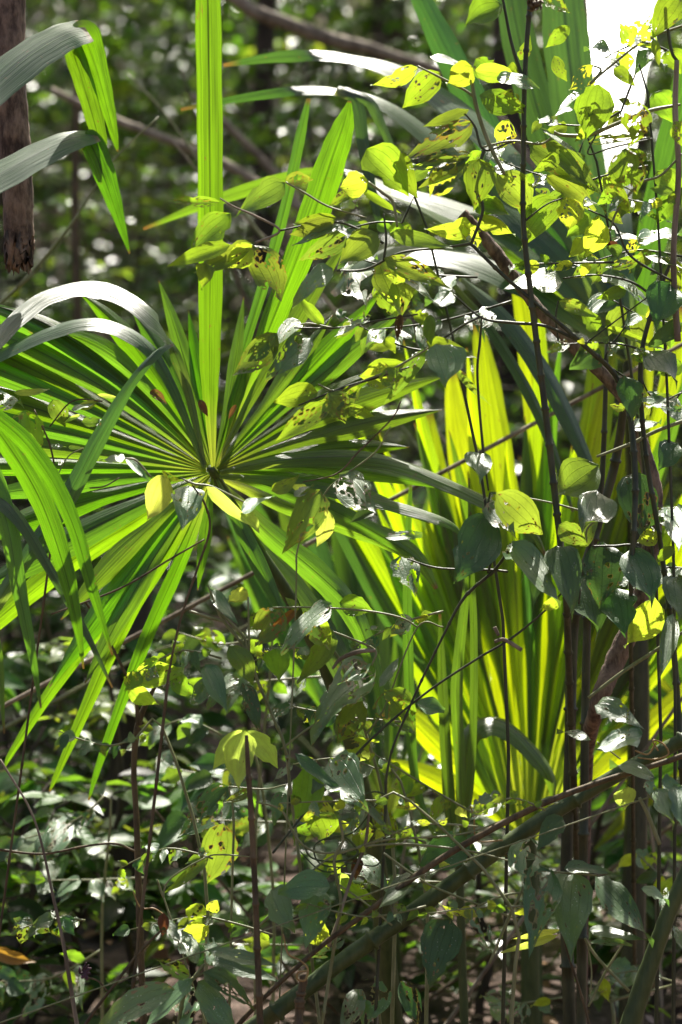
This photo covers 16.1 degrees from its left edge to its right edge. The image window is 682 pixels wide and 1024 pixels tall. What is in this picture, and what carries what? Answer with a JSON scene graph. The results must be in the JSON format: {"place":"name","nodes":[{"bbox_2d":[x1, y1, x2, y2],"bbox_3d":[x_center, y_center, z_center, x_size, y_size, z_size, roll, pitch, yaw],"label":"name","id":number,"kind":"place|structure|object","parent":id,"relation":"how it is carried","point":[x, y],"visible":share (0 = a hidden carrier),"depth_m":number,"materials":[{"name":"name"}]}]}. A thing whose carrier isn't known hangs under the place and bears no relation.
{"place":"outdoors","nodes":[
{"label":"outdoors","id":0,"kind":"place"},
{"bbox_2d":[0,0,681,1023],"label":"ground","id":1,"kind":"structure","parent":0,"point":[442,1006],"depth_m":7.41,"materials":[{"name":"soil"}]},
{"bbox_2d":[0,192,29,563],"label":"forest tree","id":2,"kind":"object","parent":1,"relation":"on","point":[15,280],"visible":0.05,"depth_m":14.31,"materials":[{"name":"brown plant"}]},
{"bbox_2d":[0,861,69,1023],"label":"understorey shrub","id":3,"kind":"object","parent":1,"relation":"on","point":[18,1004],"visible":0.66,"depth_m":5.04,"materials":[{"name":"green plant"}]},
{"bbox_2d":[0,759,78,1023],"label":"pale stalk","id":4,"kind":"object","parent":1,"relation":"on","point":[73,1002],"visible":1,"depth_m":4.00,"materials":[{"name":"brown wood"}]},
{"bbox_2d":[0,577,110,916],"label":"understorey shrub","id":5,"kind":"object","parent":1,"relation":"on","point":[17,669],"visible":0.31,"depth_m":5.84,"materials":[{"name":"green plant"}]},
{"bbox_2d":[0,410,112,733],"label":"palm leaf","id":6,"kind":"object","parent":1,"relation":"on","point":[33,467],"visible":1,"depth_m":3.85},
{"bbox_2d":[0,388,115,934],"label":"seedling","id":7,"kind":"object","parent":1,"relation":"on","point":[38,434],"visible":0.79,"depth_m":4.05,"materials":[{"name":"green plant"}]},
{"bbox_2d":[0,691,122,947],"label":"understorey shrub","id":8,"kind":"object","parent":1,"relation":"on","point":[102,698],"visible":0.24,"depth_m":5.75,"materials":[{"name":"green plant"}]},
{"bbox_2d":[0,20,129,253],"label":"palm leaf","id":9,"kind":"object","parent":1,"relation":"on","point":[78,45],"visible":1,"depth_m":3.88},
{"bbox_2d":[0,795,143,1020],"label":"seedling","id":10,"kind":"object","parent":1,"relation":"on","point":[17,985],"visible":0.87,"depth_m":4.73,"materials":[{"name":"green plant"}]},
{"bbox_2d":[0,771,158,1023],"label":"understorey shrub","id":11,"kind":"object","parent":1,"relation":"on","point":[121,908],"visible":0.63,"depth_m":5.12,"materials":[{"name":"green plant"}]},
{"bbox_2d":[0,116,158,304],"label":"bare twig","id":12,"kind":"object","parent":1,"relation":"on","point":[37,267],"visible":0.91,"depth_m":4.88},
{"bbox_2d":[71,86,93,827],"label":"dead sapling","id":13,"kind":"object","parent":1,"relation":"on","point":[76,264],"visible":0.28,"depth_m":7.19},
{"bbox_2d":[0,88,166,714],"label":"forest sapling","id":14,"kind":"object","parent":1,"relation":"on","point":[56,201],"visible":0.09,"depth_m":9.78,"materials":[{"name":"green plant"}]},
{"bbox_2d":[0,344,173,610],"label":"palm leaf","id":15,"kind":"object","parent":1,"relation":"on","point":[77,479],"visible":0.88,"depth_m":3.95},
{"bbox_2d":[0,257,180,766],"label":"forest sapling","id":16,"kind":"object","parent":1,"relation":"on","point":[55,309],"visible":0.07,"depth_m":7.91,"materials":[{"name":"green plant"}]},
{"bbox_2d":[0,778,198,1013],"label":"understorey shrub","id":17,"kind":"object","parent":1,"relation":"on","point":[55,948],"visible":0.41,"depth_m":5.25,"materials":[{"name":"green plant"}]},
{"bbox_2d":[0,410,216,825],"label":"understorey shrub","id":18,"kind":"object","parent":1,"relation":"on","point":[10,713],"visible":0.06,"depth_m":7.28,"materials":[{"name":"green plant"}]},
{"bbox_2d":[78,591,151,943],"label":"leaning tree","id":19,"kind":"object","parent":1,"relation":"on","point":[126,728],"visible":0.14,"depth_m":6.16,"materials":[{"name":"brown plant"}]},
{"bbox_2d":[0,0,235,626],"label":"forest sapling","id":20,"kind":"object","parent":1,"relation":"on","point":[89,220],"visible":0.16,"depth_m":12.41,"materials":[{"name":"green plant"}]},
{"bbox_2d":[0,77,252,653],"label":"forest sapling","id":21,"kind":"object","parent":1,"relation":"on","point":[49,177],"visible":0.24,"depth_m":10.91,"materials":[{"name":"green plant"}]},
{"bbox_2d":[1,135,258,686],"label":"forest sapling","id":22,"kind":"object","parent":1,"relation":"on","point":[140,224],"visible":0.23,"depth_m":9.35,"materials":[{"name":"green plant"}]},
{"bbox_2d":[35,637,225,1012],"bbox_3d":[-0.470,0.677,5.443,0.493,0.953,0.473,0,4,0],"label":"understorey shrub","id":23,"kind":"object","parent":1,"relation":"on","point":[57,651],"visible":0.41,"depth_m":5.44,"materials":[{"name":"green plant"}]},
{"bbox_2d":[23,0,237,458],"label":"forest sapling","id":24,"kind":"object","parent":1,"relation":"on","point":[37,235],"visible":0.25,"depth_m":15.99,"materials":[{"name":"green plant"}]},
{"bbox_2d":[16,0,245,576],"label":"forest sapling","id":25,"kind":"object","parent":1,"relation":"on","point":[104,9],"visible":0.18,"depth_m":14.84,"materials":[{"name":"green plant"}]},
{"bbox_2d":[18,36,251,614],"bbox_3d":[-1.150,-0.887,13.328,1.636,3.468,1.834,2,4,21],"label":"forest sapling","id":26,"kind":"object","parent":1,"relation":"on","point":[141,287],"visible":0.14,"depth_m":13.14,"materials":[{"name":"green plant"}]},
{"bbox_2d":[0,486,272,890],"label":"understorey shrub","id":27,"kind":"object","parent":1,"relation":"on","point":[81,768],"visible":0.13,"depth_m":6.63,"materials":[{"name":"green plant"}]},
{"bbox_2d":[10,718,272,1023],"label":"vine","id":28,"kind":"object","parent":1,"relation":"on","point":[41,923],"visible":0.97,"depth_m":4.15,"materials":[{"name":"green plant"}]},
{"bbox_2d":[0,578,284,890],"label":"understorey shrub","id":29,"kind":"object","parent":1,"relation":"on","point":[214,719],"visible":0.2,"depth_m":6.34,"materials":[{"name":"green plant"}]},
{"bbox_2d":[0,427,288,766],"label":"understorey shrub","id":30,"kind":"object","parent":1,"relation":"on","point":[54,623],"visible":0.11,"depth_m":6.95,"materials":[{"name":"green plant"}]},
{"bbox_2d":[131,670,167,1023],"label":"bare sapling","id":31,"kind":"object","parent":1,"relation":"on","point":[138,877],"visible":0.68,"depth_m":4.29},
{"bbox_2d":[38,767,307,1022],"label":"understorey shrub","id":32,"kind":"object","parent":1,"relation":"on","point":[194,889],"visible":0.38,"depth_m":5.29,"materials":[{"name":"green plant"}]},
{"bbox_2d":[32,0,314,561],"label":"forest sapling","id":33,"kind":"object","parent":1,"relation":"on","point":[48,189],"visible":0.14,"depth_m":15.56,"materials":[{"name":"green plant"}]},
{"bbox_2d":[98,900,278,1023],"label":"seedling","id":34,"kind":"object","parent":1,"relation":"on","point":[155,999],"visible":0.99,"depth_m":3.83,"materials":[{"name":"green plant"}]},
{"bbox_2d":[133,854,249,1023],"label":"seedling","id":35,"kind":"object","parent":1,"relation":"on","point":[163,919],"visible":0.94,"depth_m":4.00,"materials":[{"name":"green plant"}]},
{"bbox_2d":[41,0,352,621],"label":"forest sapling","id":36,"kind":"object","parent":1,"relation":"on","point":[146,83],"visible":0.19,"depth_m":11.50,"materials":[{"name":"green plant"}]},
{"bbox_2d":[50,87,385,270],"bbox_3d":[-0.332,-0.946,7.004,1.024,0.572,0.030,0,4,2],"label":"fallen branch","id":37,"kind":"object","parent":1,"relation":"on","point":[238,171],"visible":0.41,"depth_m":6.99,"materials":[{"name":"brown wood"}]},
{"bbox_2d":[120,624,321,1015],"bbox_3d":[-0.225,0.707,4.621,0.385,1.006,0.157,0,4,0],"label":"seedling","id":38,"kind":"object","parent":1,"relation":"on","point":[192,727],"visible":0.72,"depth_m":4.60,"materials":[{"name":"green plant"}]},
{"bbox_2d":[84,0,366,581],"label":"forest sapling","id":39,"kind":"object","parent":1,"relation":"on","point":[159,260],"visible":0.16,"depth_m":14.45,"materials":[{"name":"green plant"}]},
{"bbox_2d":[51,401,400,1023],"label":"seedling","id":40,"kind":"object","parent":1,"relation":"on","point":[159,495],"visible":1,"depth_m":3.90,"materials":[{"name":"green plant"}]},
{"bbox_2d":[152,750,304,1001],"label":"seedling","id":41,"kind":"object","parent":1,"relation":"on","point":[197,784],"visible":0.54,"depth_m":4.70,"materials":[{"name":"green plant"}]},
{"bbox_2d":[177,782,285,1006],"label":"seedling","id":42,"kind":"object","parent":1,"relation":"on","point":[216,866],"visible":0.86,"depth_m":4.22,"materials":[{"name":"green plant"}]},
{"bbox_2d":[84,106,391,697],"bbox_3d":[-0.341,-0.424,10.115,1.542,2.499,1.581,3,5,36],"label":"forest sapling","id":43,"kind":"object","parent":1,"relation":"on","point":[188,174],"visible":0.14,"depth_m":9.99,"materials":[{"name":"green plant"}]},
{"bbox_2d":[213,730,277,1023],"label":"lobed seedling","id":44,"kind":"object","parent":1,"relation":"on","point":[236,747],"visible":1,"depth_m":3.82,"materials":[{"name":"green plant"}]},
{"bbox_2d":[88,553,428,863],"bbox_3d":[-0.199,0.585,6.655,0.886,0.970,0.981,-1,4,-15],"label":"understorey shrub","id":45,"kind":"object","parent":1,"relation":"on","point":[302,699],"visible":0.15,"depth_m":6.54,"materials":[{"name":"green plant"}]},
{"bbox_2d":[102,0,420,554],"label":"forest sapling","id":46,"kind":"object","parent":1,"relation":"on","point":[236,76],"visible":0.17,"depth_m":12.29,"materials":[{"name":"green plant"}]},
{"bbox_2d":[190,92,340,274],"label":"fallen branch","id":47,"kind":"object","parent":1,"relation":"on","point":[250,147],"visible":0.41,"depth_m":7.39,"materials":[{"name":"brown wood"}]},
{"bbox_2d":[250,0,282,523],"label":"forest tree","id":48,"kind":"object","parent":1,"relation":"on","point":[265,38],"visible":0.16,"depth_m":12.37,"materials":[{"name":"brown plant"}]},
{"bbox_2d":[0,0,545,1023],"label":"fan palm","id":49,"kind":"object","parent":1,"relation":"on","point":[66,362],"visible":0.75,"depth_m":4.23,"materials":[{"name":"plant"}]},
{"bbox_2d":[0,0,34,275],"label":"broken branch","id":50,"kind":"object","parent":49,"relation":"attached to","point":[19,231],"visible":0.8,"depth_m":4.08,"materials":[{"name":"brown plant"}]},
{"bbox_2d":[124,610,442,1023],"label":"sapling","id":51,"kind":"object","parent":1,"relation":"on","point":[399,627],"visible":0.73,"depth_m":4.10,"materials":[{"name":"green plant"}]},
{"bbox_2d":[124,585,444,1023],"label":"sapling","id":52,"kind":"object","parent":1,"relation":"on","point":[214,684],"visible":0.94,"depth_m":4.00,"materials":[{"name":"green plant"}]},
{"bbox_2d":[164,1,469,480],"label":"forest sapling","id":53,"kind":"object","parent":1,"relation":"on","point":[394,15],"visible":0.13,"depth_m":14.96,"materials":[{"name":"green plant"}]},
{"bbox_2d":[132,13,522,758],"bbox_3d":[-0.035,-0.463,8.882,1.610,2.744,1.504,0,4,0],"label":"forest sapling","id":54,"kind":"object","parent":1,"relation":"on","point":[352,159],"visible":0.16,"depth_m":8.79,"materials":[{"name":"green plant"}]},
{"bbox_2d":[233,318,428,1023],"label":"vine","id":55,"kind":"object","parent":1,"relation":"on","point":[264,347],"visible":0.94,"depth_m":3.94,"materials":[{"name":"green plant"}]},
{"bbox_2d":[0,696,681,1022],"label":"sapling","id":56,"kind":"object","parent":1,"relation":"on","point":[666,799],"visible":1,"depth_m":3.82,"materials":[{"name":"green plant"}]},
{"bbox_2d":[0,343,681,709],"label":"bare twig","id":57,"kind":"object","parent":1,"relation":"on","point":[312,541],"visible":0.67,"depth_m":4.79,"materials":[{"name":"brown wood"}]},
{"bbox_2d":[0,560,681,1023],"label":"leaf litter","id":58,"kind":"object","parent":1,"relation":"on","point":[160,954],"visible":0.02,"depth_m":5.95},
{"bbox_2d":[220,26,477,528],"bbox_3d":[0.039,-0.761,11.393,1.692,2.990,1.574,2,5,30],"label":"forest sapling","id":59,"kind":"object","parent":1,"relation":"on","point":[371,76],"visible":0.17,"depth_m":11.21,"materials":[{"name":"green plant"}]},
{"bbox_2d":[25,0,681,501],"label":"wood","id":60,"kind":"object","parent":1,"relation":"on","point":[335,10],"visible":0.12,"depth_m":17.97,"materials":[{"name":"green plant"}]},
{"bbox_2d":[127,73,581,672],"bbox_3d":[0.307,0.032,5.849,1.657,2.185,0.010,0,4,5],"label":"bare twig","id":61,"kind":"object","parent":1,"relation":"on","point":[359,369],"visible":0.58,"depth_m":5.84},
{"bbox_2d":[250,829,472,1007],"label":"understorey shrub","id":62,"kind":"object","parent":1,"relation":"on","point":[350,976],"visible":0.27,"depth_m":5.43,"materials":[{"name":"green plant"}]},
{"bbox_2d":[312,937,421,1023],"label":"seedling","id":63,"kind":"object","parent":1,"relation":"on","point":[358,1003],"visible":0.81,"depth_m":3.97,"materials":[{"name":"green plant"}]},
{"bbox_2d":[222,639,522,841],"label":"understorey shrub","id":64,"kind":"object","parent":1,"relation":"on","point":[306,752],"visible":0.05,"depth_m":6.88,"materials":[{"name":"green plant"}]},
{"bbox_2d":[274,750,477,1023],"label":"sapling","id":65,"kind":"object","parent":1,"relation":"on","point":[406,784],"visible":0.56,"depth_m":4.12,"materials":[{"name":"green plant"}]},
{"bbox_2d":[261,670,501,942],"bbox_3d":[0.197,0.735,5.885,0.783,0.783,0.731,0,4,0],"label":"understorey shrub","id":66,"kind":"object","parent":1,"relation":"on","point":[350,814],"visible":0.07,"depth_m":5.80,"materials":[{"name":"green plant"}]},
{"bbox_2d":[356,0,407,529],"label":"forest tree","id":67,"kind":"object","parent":1,"relation":"on","point":[393,34],"visible":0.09,"depth_m":15.79,"materials":[{"name":"brown plant"}]},
{"bbox_2d":[228,0,537,172],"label":"branch","id":68,"kind":"object","parent":1,"relation":"on","point":[294,26],"visible":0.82,"depth_m":7.98,"materials":[{"name":"brown wood"}]},
{"bbox_2d":[256,750,518,1023],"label":"sapling","id":69,"kind":"object","parent":1,"relation":"on","point":[310,781],"visible":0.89,"depth_m":3.90,"materials":[{"name":"green plant"}]},
{"bbox_2d":[225,473,561,1013],"bbox_3d":[0.120,0.482,5.427,0.821,1.345,0.186,0,4,0],"label":"fan palm","id":70,"kind":"object","parent":1,"relation":"on","point":[390,650],"visible":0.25,"depth_m":5.43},
{"bbox_2d":[209,0,582,549],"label":"forest sapling","id":71,"kind":"object","parent":1,"relation":"on","point":[249,52],"visible":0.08,"depth_m":13.51,"materials":[{"name":"green plant"}]},
{"bbox_2d":[166,54,638,966],"bbox_3d":[0.390,0.232,4.308,0.632,2.008,1.401,4,5,42],"label":"vine","id":72,"kind":"object","parent":1,"relation":"on","point":[398,278],"visible":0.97,"depth_m":3.95,"materials":[{"name":"green plant"}]},
{"bbox_2d":[222,0,583,572],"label":"forest sapling","id":73,"kind":"object","parent":1,"relation":"on","point":[445,240],"visible":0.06,"depth_m":12.17,"materials":[{"name":"green plant"}]},
{"bbox_2d":[250,93,557,711],"bbox_3d":[0.353,-0.411,9.542,1.527,2.549,1.441,-3,5,-37],"label":"forest sapling","id":74,"kind":"object","parent":1,"relation":"on","point":[281,115],"visible":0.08,"depth_m":9.55,"materials":[{"name":"green plant"}]},
{"bbox_2d":[278,790,545,1023],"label":"sapling","id":75,"kind":"object","parent":1,"relation":"on","point":[442,828],"visible":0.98,"depth_m":3.86,"materials":[{"name":"green plant"}]},
{"bbox_2d":[143,0,681,1023],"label":"fan palm","id":76,"kind":"object","parent":1,"relation":"on","point":[607,18],"visible":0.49,"depth_m":4.73,"materials":[{"name":"plant"}]},
{"bbox_2d":[320,197,511,1023],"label":"vine","id":77,"kind":"object","parent":1,"relation":"on","point":[367,338],"visible":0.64,"depth_m":4.06,"materials":[{"name":"green plant"}]},
{"bbox_2d":[318,735,519,926],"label":"understorey shrub","id":78,"kind":"object","parent":1,"relation":"on","point":[337,748],"visible":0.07,"depth_m":6.12,"materials":[{"name":"green plant"}]},
{"bbox_2d":[285,5,580,476],"bbox_3d":[0.687,-1.792,16.270,2.357,4.367,2.410,-2,4,-26],"label":"forest sapling","id":79,"kind":"object","parent":1,"relation":"on","point":[361,83],"visible":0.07,"depth_m":16.31,"materials":[{"name":"green plant"}]},
{"bbox_2d":[236,753,681,1023],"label":"brown vine","id":80,"kind":"object","parent":1,"relation":"on","point":[442,858],"visible":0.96,"depth_m":3.88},
{"bbox_2d":[243,732,681,1023],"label":"diagonal stem","id":81,"kind":"object","parent":1,"relation":"on","point":[283,1005],"visible":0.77,"depth_m":3.94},
{"bbox_2d":[346,172,585,766],"bbox_3d":[0.486,0.002,7.800,1.094,2.238,1.332,0,4,0],"label":"forest sapling","id":82,"kind":"object","parent":1,"relation":"on","point":[462,195],"visible":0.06,"depth_m":7.71,"materials":[{"name":"green plant"}]},
{"bbox_2d":[272,452,661,1023],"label":"sapling","id":83,"kind":"object","parent":1,"relation":"on","point":[595,601],"visible":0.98,"depth_m":3.92,"materials":[{"name":"green plant"}]},
{"bbox_2d":[403,478,555,1023],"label":"strap plant","id":84,"kind":"object","parent":1,"relation":"on","point":[470,735],"visible":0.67,"depth_m":4.49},
{"bbox_2d":[297,0,680,497],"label":"forest sapling","id":85,"kind":"object","parent":1,"relation":"on","point":[433,267],"visible":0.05,"depth_m":14.47,"materials":[{"name":"green plant"}]},
{"bbox_2d":[307,294,681,1023],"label":"fan palm","id":86,"kind":"object","parent":1,"relation":"on","point":[535,676],"visible":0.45,"depth_m":4.92,"materials":[{"name":"plant"}]},
{"bbox_2d":[488,0,537,663],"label":"forest tree","id":87,"kind":"object","parent":1,"relation":"on","point":[497,55],"visible":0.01,"depth_m":10.46,"materials":[{"name":"brown plant"}]},
{"bbox_2d":[361,761,670,1019],"bbox_3d":[0.321,0.860,5.401,0.555,0.591,0.768,-1,4,-19],"label":"understorey shrub","id":88,"kind":"object","parent":1,"relation":"on","point":[479,889],"visible":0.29,"depth_m":5.34,"materials":[{"name":"green plant"}]},
{"bbox_2d":[365,139,679,528],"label":"forest sapling","id":89,"kind":"object","parent":1,"relation":"on","point":[469,249],"visible":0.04,"depth_m":10.64,"materials":[{"name":"green plant"}]},
{"bbox_2d":[369,3,681,471],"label":"forest sapling","id":90,"kind":"object","parent":1,"relation":"on","point":[389,238],"visible":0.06,"depth_m":12.59,"materials":[{"name":"green plant"}]},
{"bbox_2d":[407,23,681,1023],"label":"vine","id":91,"kind":"object","parent":1,"relation":"on","point":[595,303],"visible":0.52,"depth_m":4.08,"materials":[{"name":"green plant"}]},
{"bbox_2d":[416,719,681,972],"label":"understorey shrub","id":92,"kind":"object","parent":1,"relation":"on","point":[653,811],"visible":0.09,"depth_m":5.76,"materials":[{"name":"green plant"}]},
{"bbox_2d":[420,796,681,1023],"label":"sapling","id":93,"kind":"object","parent":1,"relation":"on","point":[572,909],"visible":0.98,"depth_m":3.88,"materials":[{"name":"green plant"}]},
{"bbox_2d":[436,9,681,720],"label":"forest sapling","id":94,"kind":"object","parent":1,"relation":"on","point":[515,408],"visible":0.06,"depth_m":8.79,"materials":[{"name":"green plant"}]},
{"bbox_2d":[458,209,662,1023],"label":"twisted branch","id":95,"kind":"object","parent":1,"relation":"on","point":[616,656],"visible":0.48,"depth_m":4.19,"materials":[{"name":"brown plant"}]},
{"bbox_2d":[444,696,681,1023],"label":"bare twig","id":96,"kind":"object","parent":1,"relation":"on","point":[538,897],"visible":0.5,"depth_m":4.77,"materials":[{"name":"brown wood"}]},
{"bbox_2d":[446,4,681,499],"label":"forest sapling","id":97,"kind":"object","parent":1,"relation":"on","point":[472,38],"visible":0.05,"depth_m":11.47,"materials":[{"name":"green plant"}]},
{"bbox_2d":[465,0,681,946],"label":"vine","id":98,"kind":"object","parent":1,"relation":"on","point":[551,155],"visible":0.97,"depth_m":3.95,"materials":[{"name":"green plant"}]},
{"bbox_2d":[479,848,676,1023],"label":"seedling","id":99,"kind":"object","parent":1,"relation":"on","point":[625,972],"visible":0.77,"depth_m":4.60,"materials":[{"name":"green plant"}]},
{"bbox_2d":[503,203,681,784],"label":"sapling","id":100,"kind":"object","parent":1,"relation":"on","point":[661,300],"visible":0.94,"depth_m":4.00,"materials":[{"name":"green plant"}]},
{"bbox_2d":[559,410,625,1023],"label":"trunk","id":101,"kind":"object","parent":1,"relation":"on","point":[568,997],"visible":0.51,"depth_m":4.34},
{"bbox_2d":[576,341,608,1023],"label":"trunk","id":102,"kind":"object","parent":1,"relation":"on","point":[583,833],"visible":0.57,"depth_m":4.29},
{"bbox_2d":[508,63,681,1023],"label":"vine","id":103,"kind":"object","parent":1,"relation":"on","point":[644,207],"visible":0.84,"depth_m":3.98,"materials":[{"name":"green plant"}]},
{"bbox_2d":[550,838,681,1009],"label":"understorey shrub","id":104,"kind":"object","parent":1,"relation":"on","point":[611,854],"visible":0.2,"depth_m":5.48,"materials":[{"name":"green plant"}]},
{"bbox_2d":[578,655,681,850],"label":"fan palm","id":105,"kind":"object","parent":1,"relation":"on","point":[616,826],"visible":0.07,"depth_m":5.50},
{"bbox_2d":[609,390,681,590],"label":"vine","id":106,"kind":"object","parent":1,"relation":"on","point":[677,417],"visible":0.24,"depth_m":4.09,"materials":[{"name":"green plant"}]},
{"bbox_2d":[620,866,681,1023],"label":"diagonal stem","id":107,"kind":"object","parent":1,"relation":"on","point":[637,1002],"visible":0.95,"depth_m":3.89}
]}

